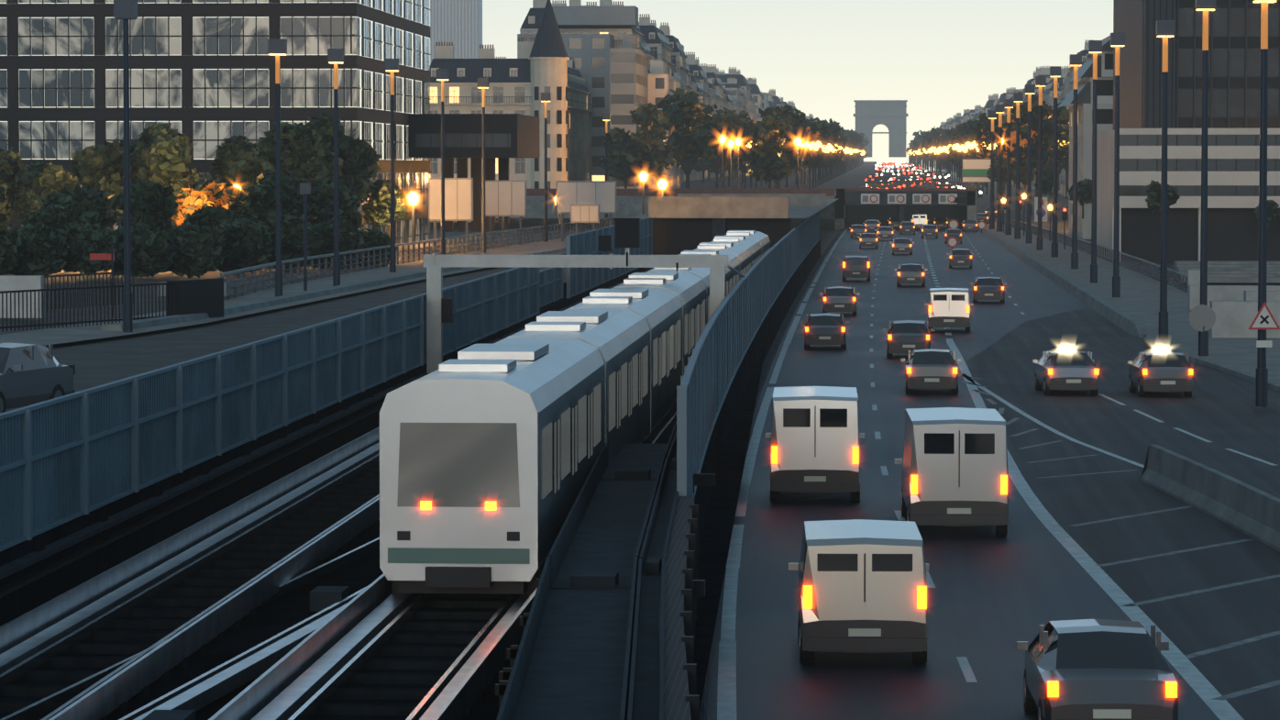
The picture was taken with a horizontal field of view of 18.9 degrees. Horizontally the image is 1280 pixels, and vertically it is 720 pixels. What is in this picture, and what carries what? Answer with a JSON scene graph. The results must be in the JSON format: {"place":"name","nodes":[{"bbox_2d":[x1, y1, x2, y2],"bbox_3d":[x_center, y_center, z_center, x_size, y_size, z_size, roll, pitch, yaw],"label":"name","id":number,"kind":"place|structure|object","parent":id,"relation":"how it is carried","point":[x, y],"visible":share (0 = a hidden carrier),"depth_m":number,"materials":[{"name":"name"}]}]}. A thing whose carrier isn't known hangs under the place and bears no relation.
{"place":"outdoors","nodes":[
{"label":"outdoors","id":0,"kind":"place"},
{"bbox_2d":[0,242,566,411],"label":"road","id":1,"kind":"structure","parent":0,"point":[99,361],"depth_m":128.58,"materials":[{"name":"grey asphalt"}]},
{"bbox_2d":[0,342,75,413],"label":"road car","id":2,"kind":"object","parent":1,"relation":"on","point":[31,374],"visible":0.83,"depth_m":79.40,"materials":[{"name":"grey metal"}]},
{"bbox_2d":[0,202,397,279],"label":"hedge","id":3,"kind":"object","parent":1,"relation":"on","point":[57,238],"visible":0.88,"depth_m":178.06,"materials":[{"name":"green plant"}]},
{"bbox_2d":[0,112,411,236],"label":"trees","id":4,"kind":"object","parent":1,"relation":"on","point":[167,183],"visible":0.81,"depth_m":235.95,"materials":[{"name":"green plant"}]},
{"bbox_2d":[99,245,566,331],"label":"kerb","id":5,"kind":"structure","parent":1,"relation":"on","point":[227,309],"depth_m":143.57,"materials":[{"name":"concrete"}]},
{"bbox_2d":[233,171,667,242],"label":"street lamps","id":6,"kind":"object","parent":1,"relation":"on","point":[413,198],"visible":0.27,"depth_m":299.99,"materials":[{"name":"orange"}]},
{"bbox_2d":[428,177,616,251],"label":"billboards","id":7,"kind":"object","parent":1,"relation":"on","point":[584,201],"visible":0.88,"depth_m":249.70,"materials":[{"name":"grey"}]},
{"bbox_2d":[0,237,566,345],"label":"pavement","id":8,"kind":"structure","parent":0,"point":[45,336],"depth_m":148.57,"materials":[{"name":"grey concrete"}]},
{"bbox_2d":[0,242,230,331],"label":"fence","id":9,"kind":"object","parent":8,"relation":"on","point":[22,296],"visible":0.79,"depth_m":127.80,"materials":[{"name":"black metal"}]},
{"bbox_2d":[113,0,610,331],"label":"street lamps","id":10,"kind":"object","parent":8,"relation":"on","point":[125,10],"visible":0.92,"depth_m":156.67,"materials":[{"name":"grey metal"}]},
{"bbox_2d":[219,216,616,299],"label":"railing","id":11,"kind":"object","parent":8,"relation":"on","point":[266,273],"visible":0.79,"depth_m":191.11,"materials":[{"name":"grey metal"}]},
{"bbox_2d":[0,340,767,719],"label":"tracks","id":12,"kind":"object","parent":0,"point":[329,503],"visible":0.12,"depth_m":56.76,"materials":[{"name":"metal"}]},
{"bbox_2d":[0,267,654,626],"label":"wall","id":13,"kind":"structure","parent":12,"relation":"on","point":[42,568],"depth_m":72.23,"materials":[{"name":"black concrete"}]},
{"bbox_2d":[0,217,652,551],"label":"noise barrier","id":14,"kind":"object","parent":13,"relation":"on","point":[70,456],"visible":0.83,"depth_m":76.80,"materials":[{"name":"blue"}]},
{"bbox_2d":[379,230,770,594],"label":"metro train","id":15,"kind":"object","parent":12,"relation":"on","point":[489,453],"visible":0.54,"depth_m":60.23,"materials":[{"name":"grey metal"}]},
{"bbox_2d":[423,218,745,373],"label":"signal gantry","id":16,"kind":"object","parent":12,"relation":"on","point":[439,310],"visible":0.83,"depth_m":111.16,"materials":[{"name":"metal"}]},
{"bbox_2d":[495,421,715,719],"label":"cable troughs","id":17,"kind":"object","parent":12,"relation":"on","point":[587,647],"visible":0.79,"depth_m":50.64,"materials":[{"name":"grey concrete"}]},
{"bbox_2d":[430,0,482,64],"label":"tower","id":18,"kind":"structure","parent":0,"point":[457,24],"depth_m":2602.86,"materials":[{"name":"grey"}]},
{"bbox_2d":[20,170,1069,243],"bbox_3d":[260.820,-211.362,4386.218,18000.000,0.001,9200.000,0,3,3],"label":"ground","id":19,"kind":"structure","parent":0,"point":[983,204],"depth_m":535.31,"materials":[{"name":"grey concrete"}]},
{"bbox_2d":[0,0,539,243],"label":"glass office","id":20,"kind":"structure","parent":19,"relation":"on","point":[154,36],"depth_m":269.11,"materials":[{"name":"black"}]},
{"bbox_2d":[420,0,593,222],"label":"building","id":21,"kind":"structure","parent":19,"relation":"on","point":[542,62],"depth_m":540.20,"materials":[{"name":"stone"}]},
{"bbox_2d":[358,161,977,254],"bbox_3d":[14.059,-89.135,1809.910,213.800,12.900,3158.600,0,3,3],"label":"overpass","id":22,"kind":"object","parent":19,"relation":"on","point":[695,215],"visible":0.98,"depth_m":477.29,"materials":[{"name":"concrete"}]},
{"bbox_2d":[718,135,1069,203],"bbox_3d":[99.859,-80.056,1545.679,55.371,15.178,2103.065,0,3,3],"label":"street lamps","id":23,"kind":"object","parent":22,"relation":"on","point":[880,181],"visible":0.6,"depth_m":748.67,"materials":[{"name":"orange"}]},
{"bbox_2d":[519,0,816,182],"bbox_3d":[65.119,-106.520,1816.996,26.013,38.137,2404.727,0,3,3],"label":"apartment buildings","id":24,"kind":"structure","parent":19,"relation":"on","point":[733,89],"depth_m":784.27,"materials":[{"name":"stone"}]},
{"bbox_2d":[598,88,1073,198],"bbox_3d":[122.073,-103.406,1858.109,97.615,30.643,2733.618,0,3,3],"label":"avenue trees","id":25,"kind":"object","parent":19,"relation":"on","point":[696,145],"visible":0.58,"depth_m":530.02,"materials":[{"name":"green plant"}]},
{"bbox_2d":[887,217,898,227],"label":"car","id":26,"kind":"object","parent":19,"relation":"on","point":[893,222],"visible":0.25,"depth_m":481.25,"materials":[{"name":"grey metal"}]},
{"bbox_2d":[977,212,989,223],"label":"car","id":27,"kind":"object","parent":19,"relation":"on","point":[982,216],"visible":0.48,"depth_m":525.35,"materials":[{"name":"grey metal"}]},
{"bbox_2d":[984,208,997,217],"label":"car","id":28,"kind":"object","parent":19,"relation":"on","point":[987,211],"visible":0.67,"depth_m":595.78,"materials":[{"name":"grey metal"}]},
{"bbox_2d":[938,39,1092,197],"bbox_3d":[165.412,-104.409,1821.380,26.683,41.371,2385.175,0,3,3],"label":"apartment buildings","id":29,"kind":"structure","parent":19,"relation":"on","point":[1064,88],"depth_m":1074.84,"materials":[{"name":"stone"}]},
{"bbox_2d":[0,0,1113,170],"label":"sky","id":30,"kind":"structure","parent":0,"point":[945,58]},
{"bbox_2d":[517,5,681,188],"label":"apartment buildings","id":31,"kind":"structure","parent":0,"point":[621,83],"depth_m":608.92,"materials":[{"name":"beige stone"}]},
{"bbox_2d":[853,99,908,157],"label":"triumphal arch","id":32,"kind":"structure","parent":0,"point":[891,115],"depth_m":3385.90,"materials":[{"name":"stone"}]},
{"bbox_2d":[706,230,1279,719],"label":"motorway","id":33,"kind":"structure","parent":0,"point":[993,597],"depth_m":84.47,"materials":[{"name":"grey asphalt"}]},
{"bbox_2d":[658,222,848,719],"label":"wall","id":34,"kind":"structure","parent":33,"relation":"on","point":[681,699],"depth_m":59.62,"materials":[{"name":"concrete"}]},
{"bbox_2d":[676,210,819,497],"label":"noise barrier","id":35,"kind":"object","parent":34,"relation":"on","point":[723,341],"visible":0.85,"depth_m":102.76,"materials":[{"name":"blue"}]},
{"bbox_2d":[765,386,864,501],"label":"van","id":36,"kind":"object","parent":33,"relation":"on","point":[815,435],"visible":0.98,"depth_m":88.28,"materials":[{"name":"grey metal"}]},
{"bbox_2d":[800,312,849,349],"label":"car","id":37,"kind":"object","parent":33,"relation":"on","point":[824,328],"visible":0.98,"depth_m":163.28,"materials":[{"name":"grey metal"}]},
{"bbox_2d":[819,286,860,315],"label":"car","id":38,"kind":"object","parent":33,"relation":"on","point":[839,298],"visible":1,"depth_m":200.71,"materials":[{"name":"grey metal"}]},
{"bbox_2d":[839,255,872,281],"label":"suv","id":39,"kind":"object","parent":33,"relation":"on","point":[855,266],"visible":1,"depth_m":260.96,"materials":[{"name":"grey metal"}]},
{"bbox_2d":[788,518,928,662],"bbox_3d":[3.538,3.642,61.754,2.300,2.015,5.080,0,3,2],"label":"van","id":40,"kind":"object","parent":33,"relation":"on","point":[863,587],"visible":1,"depth_m":59.31,"materials":[{"name":"grey metal"}]},
{"bbox_2d":[849,224,868,238],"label":"car","id":41,"kind":"object","parent":33,"relation":"on","point":[856,230],"visible":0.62,"depth_m":420.48,"materials":[{"name":"grey metal"}]},
{"bbox_2d":[857,232,879,248],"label":"car","id":42,"kind":"object","parent":33,"relation":"on","point":[867,239],"visible":1,"depth_m":366.47,"materials":[{"name":"grey metal"}]},
{"bbox_2d":[863,220,881,231],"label":"car","id":43,"kind":"object","parent":33,"relation":"on","point":[872,225],"visible":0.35,"depth_m":459.10,"materials":[{"name":"grey metal"}]},
{"bbox_2d":[875,226,894,240],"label":"car","id":44,"kind":"object","parent":33,"relation":"on","point":[884,232],"visible":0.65,"depth_m":407.59,"materials":[{"name":"grey metal"}]},
{"bbox_2d":[890,237,914,254],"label":"sedan car","id":45,"kind":"object","parent":33,"relation":"on","point":[901,245],"visible":1,"depth_m":340.70,"materials":[{"name":"grey metal"}]},
{"bbox_2d":[898,220,916,234],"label":"car","id":46,"kind":"object","parent":33,"relation":"on","point":[907,226],"visible":1,"depth_m":443.78,"materials":[{"name":"grey metal"}]},
{"bbox_2d":[882,320,934,357],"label":"car","id":47,"kind":"object","parent":33,"relation":"on","point":[904,336],"visible":0.83,"depth_m":155.64,"materials":[{"name":"grey metal"}]},
{"bbox_2d":[894,263,926,286],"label":"sedan car","id":48,"kind":"object","parent":33,"relation":"on","point":[910,273],"visible":1,"depth_m":249.18,"materials":[{"name":"grey metal"}]},
{"bbox_2d":[910,213,928,228],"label":"van","id":49,"kind":"object","parent":33,"relation":"on","point":[919,220],"visible":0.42,"depth_m":473.17,"materials":[{"name":"grey metal"}]},
{"bbox_2d":[919,224,938,238],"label":"car","id":50,"kind":"object","parent":33,"relation":"on","point":[929,230],"visible":1,"depth_m":420.41,"materials":[{"name":"grey metal"}]},
{"bbox_2d":[900,348,961,394],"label":"sedan car","id":51,"kind":"object","parent":33,"relation":"on","point":[931,369],"visible":1,"depth_m":130.86,"materials":[{"name":"grey metal"}]},
{"bbox_2d":[932,217,948,229],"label":"car","id":52,"kind":"object","parent":33,"relation":"on","point":[941,222],"visible":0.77,"depth_m":481.21,"materials":[{"name":"grey metal"}]},
{"bbox_2d":[925,287,973,331],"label":"van","id":53,"kind":"object","parent":33,"relation":"on","point":[948,307],"visible":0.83,"depth_m":179.92,"materials":[{"name":"grey metal"}]},
{"bbox_2d":[894,407,1008,536],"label":"van","id":54,"kind":"object","parent":33,"relation":"on","point":[954,468],"visible":0.88,"depth_m":80.04,"materials":[{"name":"grey metal"}]},
{"bbox_2d":[943,228,963,242],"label":"car","id":55,"kind":"object","parent":33,"relation":"on","point":[955,233],"visible":0.94,"depth_m":391.64,"materials":[{"name":"grey metal"}]},
{"bbox_2d":[947,248,974,268],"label":"car","id":56,"kind":"object","parent":33,"relation":"on","point":[960,257],"visible":1,"depth_m":294.91,"materials":[{"name":"grey metal"}]},
{"bbox_2d":[960,219,978,231],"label":"sedan car","id":57,"kind":"object","parent":33,"relation":"on","point":[969,225],"visible":1,"depth_m":462.00,"materials":[{"name":"grey metal"}]},
{"bbox_2d":[970,276,1006,303],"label":"car","id":58,"kind":"object","parent":33,"relation":"on","point":[988,288],"visible":1,"depth_m":218.78,"materials":[{"name":"grey metal"}]},
{"bbox_2d":[717,224,1279,719],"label":"road markings","id":59,"kind":"object","parent":33,"relation":"on","point":[1210,696],"visible":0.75,"depth_m":75.06,"materials":[{"name":"paint"}]},
{"bbox_2d":[1001,193,1052,241],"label":"street lamps","id":60,"kind":"object","parent":33,"relation":"on","point":[1024,196],"visible":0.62,"depth_m":426.87,"materials":[{"name":"orange"}]},
{"bbox_2d":[977,226,1146,337],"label":"kerb","id":61,"kind":"structure","parent":33,"relation":"on","point":[1121,319],"depth_m":227.58,"materials":[{"name":"concrete"}]},
{"bbox_2d":[1032,346,1099,395],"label":"sedan car","id":62,"kind":"object","parent":33,"relation":"on","point":[1066,369],"visible":1,"depth_m":130.68,"materials":[{"name":"grey metal"}]},
{"bbox_2d":[1058,35,1113,239],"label":"stepped block","id":63,"kind":"structure","parent":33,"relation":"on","point":[1105,97],"depth_m":416.80,"materials":[{"name":"grey concrete"}]},
{"bbox_2d":[1015,618,1178,719],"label":"sedan car","id":64,"kind":"object","parent":33,"relation":"on","point":[1096,669],"visible":1,"depth_m":51.73,"materials":[{"name":"grey metal"}]},
{"bbox_2d":[914,158,1279,407],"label":"traffic signs","id":65,"kind":"object","parent":33,"relation":"on","point":[1200,316],"visible":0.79,"depth_m":357.17,"materials":[{"name":"grey"}]},
{"bbox_2d":[986,154,1279,228],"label":"trees","id":66,"kind":"object","parent":33,"relation":"on","point":[1153,200],"visible":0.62,"depth_m":415.66,"materials":[{"name":"green plant"}]},
{"bbox_2d":[1126,347,1193,397],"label":"car","id":67,"kind":"object","parent":33,"relation":"on","point":[1164,369],"visible":1,"depth_m":129.52,"materials":[{"name":"grey metal"}]},
{"bbox_2d":[1096,0,1279,262],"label":"building","id":68,"kind":"structure","parent":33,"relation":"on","point":[1233,102],"depth_m":324.06,"materials":[{"name":"black concrete"}]},
{"bbox_2d":[1140,444,1279,551],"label":"jersey barrier","id":69,"kind":"object","parent":33,"relation":"on","point":[1246,508],"visible":0.88,"depth_m":85.79,"materials":[{"name":"concrete"}]},
{"bbox_2d":[985,221,1279,391],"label":"pavement","id":70,"kind":"structure","parent":0,"point":[1139,299],"depth_m":205.90,"materials":[{"name":"concrete"}]},
{"bbox_2d":[1013,219,1200,295],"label":"railing","id":71,"kind":"object","parent":70,"relation":"on","point":[1192,277],"visible":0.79,"depth_m":286.13,"materials":[{"name":"grey metal"}]},
{"bbox_2d":[988,0,1277,406],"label":"street lamps","id":72,"kind":"object","parent":70,"relation":"on","point":[1164,29],"visible":0.98,"depth_m":224.88,"materials":[{"name":"grey metal"}]},
{"bbox_2d":[1173,260,1279,337],"bbox_3d":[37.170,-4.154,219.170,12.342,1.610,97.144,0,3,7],"label":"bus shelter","id":73,"kind":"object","parent":70,"relation":"on","point":[1234,308],"depth_m":204.56,"materials":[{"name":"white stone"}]}
]}

